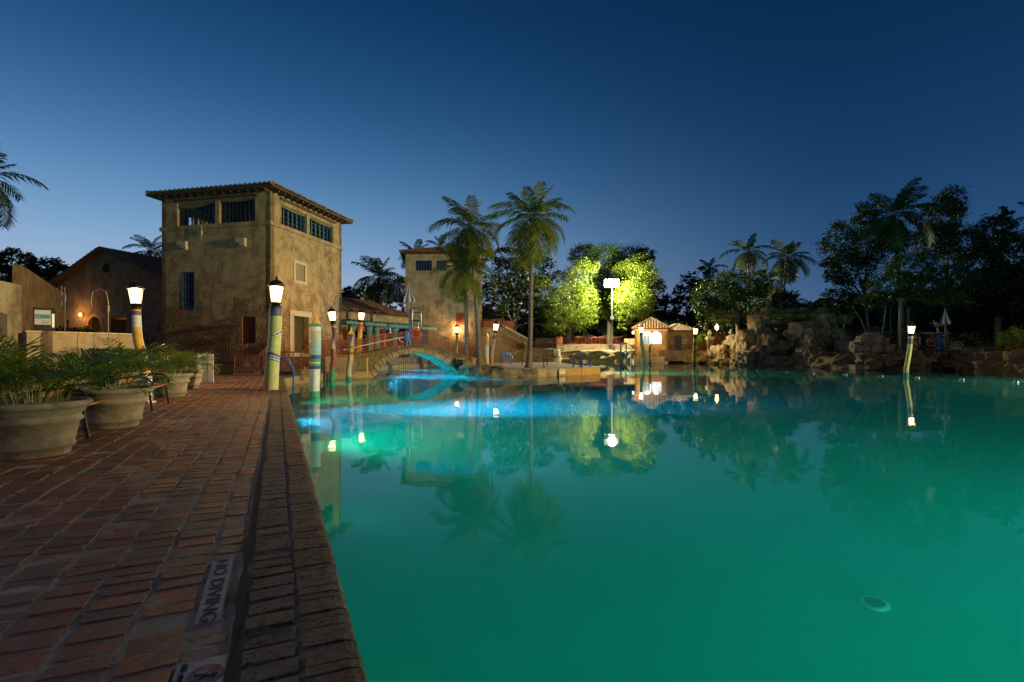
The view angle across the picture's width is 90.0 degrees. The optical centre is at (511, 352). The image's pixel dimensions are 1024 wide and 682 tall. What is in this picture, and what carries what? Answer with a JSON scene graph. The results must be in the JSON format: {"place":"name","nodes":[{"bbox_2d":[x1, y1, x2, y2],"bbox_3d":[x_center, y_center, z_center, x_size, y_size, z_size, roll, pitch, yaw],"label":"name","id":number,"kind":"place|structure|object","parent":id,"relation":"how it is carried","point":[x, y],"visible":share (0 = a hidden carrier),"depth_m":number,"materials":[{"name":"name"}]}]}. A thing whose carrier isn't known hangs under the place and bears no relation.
{"place":"outdoors","nodes":[
{"label":"outdoors","id":0,"kind":"place"},
{"bbox_2d":[48,246,161,358],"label":"gabled house","id":1,"kind":"structure","parent":0,"point":[114,273],"depth_m":44.10,"materials":[{"name":"paint"}]},
{"bbox_2d":[0,376,271,681],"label":"brick paving","id":2,"kind":"structure","parent":0,"point":[95,612],"depth_m":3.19,"materials":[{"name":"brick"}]},
{"bbox_2d":[0,281,21,379],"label":"side wall","id":3,"kind":"structure","parent":2,"relation":"on","point":[11,308],"depth_m":21.27,"materials":[{"name":"paint"}]},
{"bbox_2d":[33,307,54,330],"bbox_3d":[-18.667,-0.359,20.434,0.081,2.918,0.668,0,0,42],"label":"notice board","id":4,"kind":"object","parent":2,"relation":"on","point":[43,318],"visible":0.88,"depth_m":20.40,"materials":[{"name":"black metal"}]},
{"bbox_2d":[0,397,92,460],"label":"planter","id":5,"kind":"object","parent":2,"relation":"on","point":[30,431],"visible":0.98,"depth_m":5.26,"materials":[{"name":"concrete"}]},
{"bbox_2d":[0,326,158,404],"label":"potted palm","id":6,"kind":"object","parent":5,"relation":"in","point":[31,372],"visible":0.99,"depth_m":5.47,"materials":[{"name":"green plant"}]},
{"bbox_2d":[29,377,108,438],"bbox_3d":[-5.910,0.666,6.880,0.662,0.868,1.100,0,0,-25],"label":"bench","id":7,"kind":"object","parent":2,"relation":"on","point":[85,425],"visible":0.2,"depth_m":6.53,"materials":[{"name":"brown wood"}]},
{"bbox_2d":[22,331,134,384],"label":"garden wall","id":8,"kind":"structure","parent":2,"relation":"on","point":[57,341],"depth_m":18.58,"materials":[{"name":"stone"}]},
{"bbox_2d":[65,385,154,429],"bbox_3d":[-5.943,0.804,7.600,1.060,0.585,1.060,0,0,0],"label":"planter","id":9,"kind":"object","parent":2,"relation":"on","point":[121,407],"visible":0.76,"depth_m":7.32,"materials":[{"name":"concrete"}]},
{"bbox_2d":[38,350,180,391],"bbox_3d":[-5.974,0.288,7.553,2.023,0.657,1.811,0,0,0],"label":"potted palm","id":10,"kind":"object","parent":9,"relation":"in","point":[138,365],"visible":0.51,"depth_m":7.53,"materials":[{"name":"green plant"}]},
{"bbox_2d":[89,348,142,386],"bbox_3d":[-10.177,0.432,13.200,0.950,1.095,0.660,0,0,0],"label":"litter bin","id":11,"kind":"object","parent":2,"relation":"on","point":[96,355],"visible":0.07,"depth_m":12.90,"materials":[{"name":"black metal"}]},
{"bbox_2d":[126,278,150,375],"bbox_3d":[-12.809,-0.618,17.600,0.806,3.953,0.537,0,0,0],"label":"lamp post","id":12,"kind":"object","parent":2,"relation":"on","point":[136,321],"visible":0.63,"depth_m":17.49,"materials":[{"name":"gold paint"}]},
{"bbox_2d":[115,368,169,410],"bbox_3d":[-7.409,0.666,10.280,0.662,0.868,1.700,0,0,-25],"label":"bench","id":13,"kind":"object","parent":2,"relation":"on","point":[155,385],"visible":0.39,"depth_m":10.60,"materials":[{"name":"brown wood"}]},
{"bbox_2d":[145,373,193,397],"bbox_3d":[-8.617,0.804,12.900,1.018,0.585,1.018,0,0,0],"label":"planter","id":14,"kind":"object","parent":2,"relation":"on","point":[179,384],"visible":0.63,"depth_m":12.64,"materials":[{"name":"concrete"}]},
{"bbox_2d":[120,347,217,374],"bbox_3d":[-8.587,0.210,12.763,2.179,0.798,2.139,0,0,-26],"label":"potted palm","id":15,"kind":"object","parent":14,"relation":"in","point":[179,361],"visible":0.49,"depth_m":13.01,"materials":[{"name":"green plant"}]},
{"bbox_2d":[167,369,204,388],"bbox_3d":[-10.112,0.804,15.900,1.018,0.585,1.018,0,0,0],"label":"planter","id":16,"kind":"object","parent":2,"relation":"on","point":[194,382],"visible":0.51,"depth_m":15.74,"materials":[{"name":"concrete"}]},
{"bbox_2d":[152,351,219,370],"bbox_3d":[-10.126,0.238,15.870,2.008,0.764,2.107,0,0,0],"label":"potted palm","id":17,"kind":"object","parent":16,"relation":"in","point":[202,358],"visible":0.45,"depth_m":15.97,"materials":[{"name":"green plant"}]},
{"bbox_2d":[172,654,226,681],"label":"floor sign","id":18,"kind":"object","parent":2,"relation":"on","point":[211,669],"visible":1,"depth_m":1.76,"materials":[{"name":"white tile"}]},
{"bbox_2d":[198,354,213,381],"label":"pillar","id":19,"kind":"structure","parent":2,"relation":"on","point":[210,375],"depth_m":18.80,"materials":[{"name":"white paint"}]},
{"bbox_2d":[194,559,232,625],"bbox_3d":[-1.387,1.112,2.400,0.090,0.037,0.680,0,0,-25],"label":"floor sign","id":20,"kind":"object","parent":2,"relation":"on","point":[211,605],"visible":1,"depth_m":2.33,"materials":[{"name":"white tile"}]},
{"bbox_2d":[225,398,270,681],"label":"dirt joint","id":21,"kind":"object","parent":2,"relation":"on","point":[241,596],"visible":0.99,"depth_m":2.36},
{"bbox_2d":[264,275,284,389],"bbox_3d":[-7.101,-0.487,15.300,0.621,3.708,0.500,0,0,0],"label":"lamp post","id":22,"kind":"object","parent":2,"relation":"on","point":[271,372],"visible":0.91,"depth_m":15.15,"materials":[{"name":"paint"}]},
{"bbox_2d":[145,180,352,363],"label":"stone tower","id":23,"kind":"structure","parent":0,"point":[231,253],"depth_m":33.21,"materials":[{"name":"paint"}]},
{"bbox_2d":[186,273,192,308],"bbox_3d":[-20.989,-4.050,33.749,1.193,2.633,0.140,0,0,13],"label":"window","id":24,"kind":"structure","parent":23,"relation":"in","point":[190,274],"depth_m":33.72,"materials":[{"name":"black glass"}]},
{"bbox_2d":[179,203,214,225],"bbox_3d":[-20.451,-9.070,33.397,2.917,1.500,0.054,0,0,13],"label":"window","id":25,"kind":"structure","parent":23,"relation":"in","point":[205,207],"depth_m":33.41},
{"bbox_2d":[221,200,253,222],"bbox_3d":[-17.434,-9.070,32.727,2.649,1.500,0.054,0,0,13],"label":"window","id":26,"kind":"structure","parent":23,"relation":"in","point":[245,204],"depth_m":32.73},
{"bbox_2d":[282,208,304,232],"bbox_3d":[-14.772,-8.960,34.413,0.054,1.280,2.720,0,0,13],"label":"window","id":27,"kind":"structure","parent":23,"relation":"in","point":[287,212],"depth_m":34.40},
{"bbox_2d":[293,259,306,284],"bbox_3d":[-14.465,-5.481,34.921,0.128,1.557,1.452,0,0,13],"label":"lattice window","id":28,"kind":"structure","parent":23,"relation":"in","point":[301,263],"depth_m":34.91,"materials":[{"name":"stone"}]},
{"bbox_2d":[384,356,483,364],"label":"arcade floor","id":29,"kind":"structure","parent":0,"point":[422,360],"depth_m":55.34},
{"bbox_2d":[342,297,436,358],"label":"arcade building","id":30,"kind":"structure","parent":29,"relation":"on","point":[379,319],"depth_m":52.76,"materials":[{"name":"paint"}]},
{"bbox_2d":[0,0,1023,341],"label":"sky","id":31,"kind":"structure","parent":0,"point":[682,130],"materials":[{"name":"blue"}]},
{"bbox_2d":[471,362,598,372],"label":"platform paving","id":32,"kind":"structure","parent":0,"point":[553,366],"depth_m":45.17,"materials":[{"name":"stone"}]},
{"bbox_2d":[428,244,498,355],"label":"palm tree","id":33,"kind":"object","parent":32,"relation":"on","point":[460,277],"visible":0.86,"depth_m":45.10,"materials":[{"name":"green plant"}]},
{"bbox_2d":[426,195,504,364],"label":"palm tree","id":34,"kind":"object","parent":32,"relation":"on","point":[470,238],"visible":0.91,"depth_m":44.46,"materials":[{"name":"green plant"}]},
{"bbox_2d":[490,320,498,363],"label":"lamp post","id":35,"kind":"object","parent":32,"relation":"on","point":[493,345],"visible":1,"depth_m":50.36,"materials":[{"name":"beige paint"}]},
{"bbox_2d":[482,320,527,362],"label":"stair block","id":36,"kind":"structure","parent":32,"relation":"on","point":[501,346],"depth_m":58.39,"materials":[{"name":"stone"}]},
{"bbox_2d":[486,181,574,367],"bbox_3d":[1.302,-5.810,39.249,6.697,13.954,7.712,0,0,0],"label":"palm tree","id":37,"kind":"object","parent":32,"relation":"on","point":[526,231],"visible":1,"depth_m":38.43,"materials":[{"name":"green plant"}]},
{"bbox_2d":[207,364,938,377],"bbox_3d":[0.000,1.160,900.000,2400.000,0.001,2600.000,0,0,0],"label":"ground","id":38,"kind":"structure","parent":0,"point":[232,374],"depth_m":27.67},
{"bbox_2d":[0,146,48,230],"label":"palm tree","id":39,"kind":"object","parent":38,"relation":"on","point":[7,202],"visible":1,"depth_m":27.88,"materials":[{"name":"green plant"}]},
{"bbox_2d":[0,247,69,282],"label":"tree","id":40,"kind":"object","parent":38,"relation":"on","point":[46,273],"visible":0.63,"depth_m":51.35,"materials":[{"name":"green plant"}]},
{"bbox_2d":[12,264,63,332],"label":"back wall","id":41,"kind":"structure","parent":38,"relation":"on","point":[37,291],"depth_m":25.28,"materials":[{"name":"paint"}]},
{"bbox_2d":[55,324,105,332],"bbox_3d":[-24.198,-0.220,27.933,3.197,2.855,2.665,0,0,0],"label":"bush","id":42,"kind":"object","parent":38,"relation":"on","point":[80,329],"visible":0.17,"depth_m":27.68,"materials":[{"name":"green plant"}]},
{"bbox_2d":[121,235,161,257],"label":"palm tree","id":43,"kind":"object","parent":38,"relation":"on","point":[150,250],"visible":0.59,"depth_m":61.34,"materials":[{"name":"green plant"}]},
{"bbox_2d":[150,363,239,372],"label":"ramp wall","id":44,"kind":"structure","parent":38,"relation":"on","point":[225,367],"depth_m":29.09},
{"bbox_2d":[147,341,242,362],"bbox_3d":[-18.089,0.221,29.044,5.153,1.858,0.174,0,0,-11],"label":"railing","id":45,"kind":"object","parent":44,"relation":"on","point":[202,349],"visible":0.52,"depth_m":29.16,"materials":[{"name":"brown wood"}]},
{"bbox_2d":[233,357,310,373],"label":"steps","id":46,"kind":"structure","parent":38,"relation":"on","point":[284,365],"depth_m":28.32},
{"bbox_2d":[234,339,284,373],"bbox_3d":[-14.250,0.171,29.050,1.358,1.958,3.158,0,0,0],"label":"railing","id":47,"kind":"object","parent":46,"relation":"on","point":[282,347],"visible":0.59,"depth_m":27.51,"materials":[{"name":"red metal"}]},
{"bbox_2d":[300,340,326,369],"bbox_3d":[-11.350,0.146,29.400,0.058,1.908,3.858,0,0,0],"label":"railing","id":48,"kind":"object","parent":46,"relation":"on","point":[304,357],"visible":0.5,"depth_m":28.26,"materials":[{"name":"red metal"}]},
{"bbox_2d":[235,380,353,681],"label":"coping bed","id":49,"kind":"object","parent":38,"relation":"on","point":[298,640],"visible":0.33,"depth_m":2.28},
{"bbox_2d":[239,377,367,681],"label":"pool coping","id":50,"kind":"object","parent":49,"relation":"on","point":[330,654],"visible":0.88,"depth_m":2.41,"materials":[{"name":"stone"}]},
{"bbox_2d":[240,356,355,373],"bbox_3d":[-12.950,0.761,35.450,6.100,1.078,12.100,0,0,0],"label":"landing","id":51,"kind":"object","parent":38,"relation":"on","point":[341,365],"visible":0.27,"depth_m":31.91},
{"bbox_2d":[342,276,405,310],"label":"tree","id":52,"kind":"object","parent":38,"relation":"on","point":[347,292],"visible":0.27,"depth_m":88.20,"materials":[{"name":"green plant"}]},
{"bbox_2d":[351,256,405,306],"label":"palm tree","id":53,"kind":"object","parent":38,"relation":"on","point":[380,272],"visible":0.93,"depth_m":74.99,"materials":[{"name":"green plant"}]},
{"bbox_2d":[321,345,473,377],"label":"stone bridge","id":54,"kind":"structure","parent":38,"relation":"on","point":[374,362],"depth_m":34.00,"materials":[{"name":"stone"}]},
{"bbox_2d":[356,309,364,353],"bbox_3d":[-10.215,-1.251,34.500,0.679,3.623,0.500,0,0,0],"label":"lamp post","id":55,"kind":"object","parent":54,"relation":"on","point":[360,327],"visible":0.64,"depth_m":34.37,"materials":[{"name":"gold paint"}]},
{"bbox_2d":[321,332,455,353],"bbox_3d":[-8.378,-0.601,36.220,9.801,1.796,0.058,0,0,-30],"label":"railing","id":56,"kind":"object","parent":54,"relation":"on","point":[384,342],"visible":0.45,"depth_m":35.90,"materials":[{"name":"red metal"}]},
{"bbox_2d":[327,331,470,355],"bbox_3d":[-7.205,-0.601,34.172,9.801,1.796,0.058,0,0,-30],"label":"railing","id":57,"kind":"object","parent":54,"relation":"on","point":[400,334],"visible":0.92,"depth_m":33.91,"materials":[{"name":"red metal"}]},
{"bbox_2d":[409,307,421,344],"bbox_3d":[-7.028,-1.889,37.208,0.916,2.895,1.412,0,0,-10],"label":"lifeguard chair","id":58,"kind":"object","parent":54,"relation":"on","point":[411,320],"visible":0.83,"depth_m":36.79,"materials":[{"name":"metal"}]},
{"bbox_2d":[403,282,414,309],"bbox_3d":[-7.457,-3.823,37.100,0.776,2.700,0.776,0,0,0],"label":"umbrella","id":59,"kind":"object","parent":58,"relation":"attached to","point":[409,298],"visible":1,"depth_m":36.96,"materials":[{"name":"white fabric"}]},
{"bbox_2d":[391,353,452,376],"bbox_3d":[-6.575,0.982,35.086,5.756,2.036,0.030,0,0,-30],"label":"arch grille","id":60,"kind":"object","parent":54,"relation":"attached to","point":[405,371],"visible":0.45,"depth_m":35.16,"materials":[{"name":"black metal"}]},
{"bbox_2d":[398,239,429,268],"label":"palm tree","id":61,"kind":"object","parent":38,"relation":"on","point":[415,247],"visible":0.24,"depth_m":80.99,"materials":[{"name":"green plant"}]},
{"bbox_2d":[399,246,487,356],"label":"pale tower","id":62,"kind":"structure","parent":38,"relation":"on","point":[445,317],"depth_m":60.00,"materials":[{"name":"beige stone"}]},
{"bbox_2d":[456,356,557,376],"bbox_3d":[-0.305,1.055,35.209,7.548,1.690,3.240,0,0,0],"label":"rocky edge","id":63,"kind":"object","parent":38,"relation":"on","point":[466,366],"visible":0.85,"depth_m":34.15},
{"bbox_2d":[523,348,553,361],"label":"retaining wall","id":64,"kind":"structure","parent":38,"relation":"on","point":[540,352],"depth_m":63.32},
{"bbox_2d":[355,265,811,346],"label":"trees","id":65,"kind":"object","parent":38,"relation":"on","point":[689,315],"visible":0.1,"depth_m":143.43,"materials":[{"name":"green plant"}]},
{"bbox_2d":[546,348,634,362],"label":"retaining wall","id":66,"kind":"structure","parent":38,"relation":"on","point":[600,355],"depth_m":94.42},
{"bbox_2d":[550,344,621,349],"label":"railing","id":67,"kind":"object","parent":66,"relation":"on","point":[588,345],"visible":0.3,"depth_m":95.24,"materials":[{"name":"red metal"}]},
{"bbox_2d":[680,340,733,363],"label":"boulder shore","id":68,"kind":"structure","parent":38,"relation":"on","point":[717,354],"depth_m":78.03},
{"bbox_2d":[790,346,1023,375],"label":"rock bank","id":69,"kind":"object","parent":38,"relation":"on","point":[991,359],"visible":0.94,"depth_m":46.22,"materials":[{"name":"stone"}]},
{"bbox_2d":[287,362,1023,681],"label":"pool water","id":70,"kind":"structure","parent":0,"point":[643,522],"depth_m":4.83,"materials":[{"name":"liquid"}]},
{"bbox_2d":[309,313,322,397],"bbox_3d":[-7.125,0.201,18.600,0.480,3.297,0.469,0,0,0],"label":"mooring post","id":71,"kind":"object","parent":70,"relation":"in","point":[315,325],"visible":0.94,"depth_m":18.45,"materials":[{"name":"teal paint"}]},
{"bbox_2d":[327,307,336,379],"bbox_3d":[-10.559,-0.456,30.000,0.535,4.652,0.535,0,0,45],"label":"lamp post","id":72,"kind":"object","parent":70,"relation":"in","point":[333,350],"visible":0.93,"depth_m":29.88,"materials":[{"name":"red paint"}]},
{"bbox_2d":[346,327,354,379],"bbox_3d":[-9.499,0.186,30.100,0.526,3.379,0.419,0,0,0],"label":"mooring post","id":73,"kind":"object","parent":70,"relation":"in","point":[351,334],"visible":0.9,"depth_m":29.97,"materials":[{"name":"orange paint"}]},
{"bbox_2d":[558,366,599,375],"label":"platform curb","id":74,"kind":"structure","parent":70,"relation":"in","point":[581,371],"depth_m":36.79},
{"bbox_2d":[638,324,646,362],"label":"lamp post","id":75,"kind":"object","parent":70,"relation":"in","point":[644,358],"visible":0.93,"depth_m":81.27,"materials":[{"name":"teal paint"}]},
{"bbox_2d":[692,326,697,363],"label":"lamp post","id":76,"kind":"object","parent":70,"relation":"in","point":[694,348],"visible":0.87,"depth_m":73.80,"materials":[{"name":"teal paint"}]},
{"bbox_2d":[725,307,855,366],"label":"rock grotto","id":77,"kind":"object","parent":70,"relation":"in","point":[758,342],"visible":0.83,"depth_m":64.06,"materials":[{"name":"stone"}]},
{"bbox_2d":[903,322,915,375],"bbox_3d":[27.655,-0.179,35.600,0.791,4.061,0.519,0,0,0],"label":"lamp post","id":78,"kind":"object","parent":70,"relation":"in","point":[908,354],"visible":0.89,"depth_m":35.49,"materials":[{"name":"yellow paint"}]},
{"bbox_2d":[402,349,1006,360],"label":"terrace","id":79,"kind":"structure","parent":0,"point":[673,355],"depth_m":82.39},
{"bbox_2d":[482,243,558,337],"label":"tree","id":80,"kind":"object","parent":79,"relation":"on","point":[520,289],"visible":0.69,"depth_m":97.47,"materials":[{"name":"green plant"}]},
{"bbox_2d":[535,338,556,348],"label":"terrace wall","id":81,"kind":"structure","parent":79,"relation":"on","point":[538,343],"depth_m":72.00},
{"bbox_2d":[533,256,603,343],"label":"tree","id":82,"kind":"object","parent":79,"relation":"on","point":[582,292],"visible":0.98,"depth_m":99.15,"materials":[{"name":"green plant"}]},
{"bbox_2d":[557,345,634,349],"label":"parapet wall","id":83,"kind":"structure","parent":79,"relation":"on","point":[629,347],"depth_m":97.42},
{"bbox_2d":[589,309,621,343],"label":"tree","id":84,"kind":"object","parent":79,"relation":"on","point":[603,325],"visible":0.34,"depth_m":114.49,"materials":[{"name":"green plant"}]},
{"bbox_2d":[604,279,618,348],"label":"floodlight mast","id":85,"kind":"object","parent":79,"relation":"on","point":[612,283],"visible":0.94,"depth_m":96.44,"materials":[{"name":"metal"}]},
{"bbox_2d":[566,240,659,343],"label":"tree","id":86,"kind":"object","parent":79,"relation":"on","point":[615,253],"visible":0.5,"depth_m":110.31,"materials":[{"name":"green plant"}]},
{"bbox_2d":[606,252,667,331],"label":"tree","id":87,"kind":"object","parent":79,"relation":"on","point":[643,295],"visible":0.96,"depth_m":99.69,"materials":[{"name":"green plant"}]},
{"bbox_2d":[631,317,698,362],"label":"ticket booth","id":88,"kind":"object","parent":79,"relation":"on","point":[658,335],"visible":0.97,"depth_m":84.77,"materials":[{"name":"paint"}]},
{"bbox_2d":[698,257,727,327],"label":"palm tree","id":89,"kind":"object","parent":79,"relation":"on","point":[709,264],"visible":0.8,"depth_m":149.05,"materials":[{"name":"green plant"}]},
{"bbox_2d":[688,265,774,333],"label":"tree","id":90,"kind":"object","parent":79,"relation":"on","point":[737,294],"visible":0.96,"depth_m":75.98,"materials":[{"name":"green plant"}]},
{"bbox_2d":[718,233,771,328],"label":"palm tree","id":91,"kind":"object","parent":79,"relation":"on","point":[742,265],"visible":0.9,"depth_m":91.59,"materials":[{"name":"green plant"}]},
{"bbox_2d":[486,282,1023,348],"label":"hedge mass","id":92,"kind":"object","parent":79,"relation":"on","point":[953,344],"visible":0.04,"depth_m":117.72,"materials":[{"name":"green plant"}]},
{"bbox_2d":[522,305,1023,352],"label":"shrubbery","id":93,"kind":"object","parent":79,"relation":"on","point":[917,329],"visible":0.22,"depth_m":62.02,"materials":[{"name":"green plant"}]},
{"bbox_2d":[746,286,804,320],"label":"tree","id":94,"kind":"object","parent":79,"relation":"on","point":[786,298],"visible":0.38,"depth_m":82.39,"materials":[{"name":"green plant"}]},
{"bbox_2d":[757,267,798,306],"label":"tree","id":95,"kind":"object","parent":79,"relation":"on","point":[781,284],"visible":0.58,"depth_m":81.55,"materials":[{"name":"green plant"}]},
{"bbox_2d":[760,239,818,307],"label":"palm tree","id":96,"kind":"object","parent":79,"relation":"on","point":[790,248],"visible":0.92,"depth_m":85.04,"materials":[{"name":"green plant"}]},
{"bbox_2d":[810,200,898,331],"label":"tree","id":97,"kind":"object","parent":79,"relation":"on","point":[856,258],"visible":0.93,"depth_m":61.48,"materials":[{"name":"green plant"}]},
{"bbox_2d":[851,177,947,348],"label":"palm tree","id":98,"kind":"object","parent":79,"relation":"on","point":[901,202],"visible":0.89,"depth_m":60.65,"materials":[{"name":"green plant"}]},
{"bbox_2d":[834,292,1023,348],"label":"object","id":99,"kind":"object","parent":79,"relation":"on","point":[935,316],"visible":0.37,"depth_m":64.64,"materials":[{"name":"green plant"}]},
{"bbox_2d":[907,183,1009,348],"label":"tree","id":100,"kind":"object","parent":79,"relation":"on","point":[950,233],"visible":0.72,"depth_m":62.42,"materials":[{"name":"green plant"}]},
{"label":"right bank ground","id":101,"kind":"structure","parent":0,"visible":0},
{"bbox_2d":[848,332,896,353],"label":"rock","id":102,"kind":"object","parent":101,"relation":"on","point":[879,343],"visible":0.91,"depth_m":51.17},
{"bbox_2d":[897,301,919,348],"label":"sapling","id":103,"kind":"object","parent":101,"relation":"on","point":[908,318],"visible":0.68,"depth_m":59.88,"materials":[{"name":"plant"}]},
{"bbox_2d":[854,246,982,349],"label":"tree","id":104,"kind":"object","parent":101,"relation":"on","point":[923,277],"visible":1,"depth_m":51.02,"materials":[{"name":"green plant"}]},
{"bbox_2d":[921,320,950,350],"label":"lifeguard chair","id":105,"kind":"object","parent":101,"relation":"on","point":[945,335],"visible":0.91,"depth_m":49.20,"materials":[{"name":"brown wood"}]},
{"bbox_2d":[941,206,1023,345],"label":"tree","id":106,"kind":"object","parent":101,"relation":"on","point":[1000,293],"visible":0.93,"depth_m":55.35,"materials":[{"name":"green plant"}]},
{"bbox_2d":[994,325,1023,349],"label":"bush","id":107,"kind":"object","parent":101,"relation":"on","point":[1005,340],"visible":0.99,"depth_m":42.78,"materials":[{"name":"green plant"}]},
{"bbox_3d":[-7.509,0.947,7.600,0.678,0.300,0.678,0,0,0],"label":"planter","id":108,"kind":"object","parent":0,"visible":0},
{"bbox_2d":[0,357,79,399],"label":"potted palm","id":109,"kind":"object","parent":108,"relation":"in","point":[6,395],"visible":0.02,"depth_m":7.61,"materials":[{"name":"green plant"}]},
{"bbox_3d":[-8.400,0.887,11.200,0.721,0.420,0.721,0,0,0],"label":"planter","id":110,"kind":"object","parent":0,"visible":0},
{"bbox_2d":[62,337,191,381],"bbox_3d":[-8.443,0.117,11.266,2.270,1.046,2.484,0,0,0],"label":"potted palm","id":111,"kind":"object","parent":110,"relation":"in","point":[149,350],"visible":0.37,"depth_m":11.29,"materials":[{"name":"green plant"}]},
{"label":"pool floor","id":112,"kind":"structure","parent":0,"visible":0},
{"bbox_2d":[284,359,950,386],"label":"pool wall","id":113,"kind":"structure","parent":112,"relation":"on","point":[323,376],"depth_m":47.53,"materials":[{"name":"paint"}]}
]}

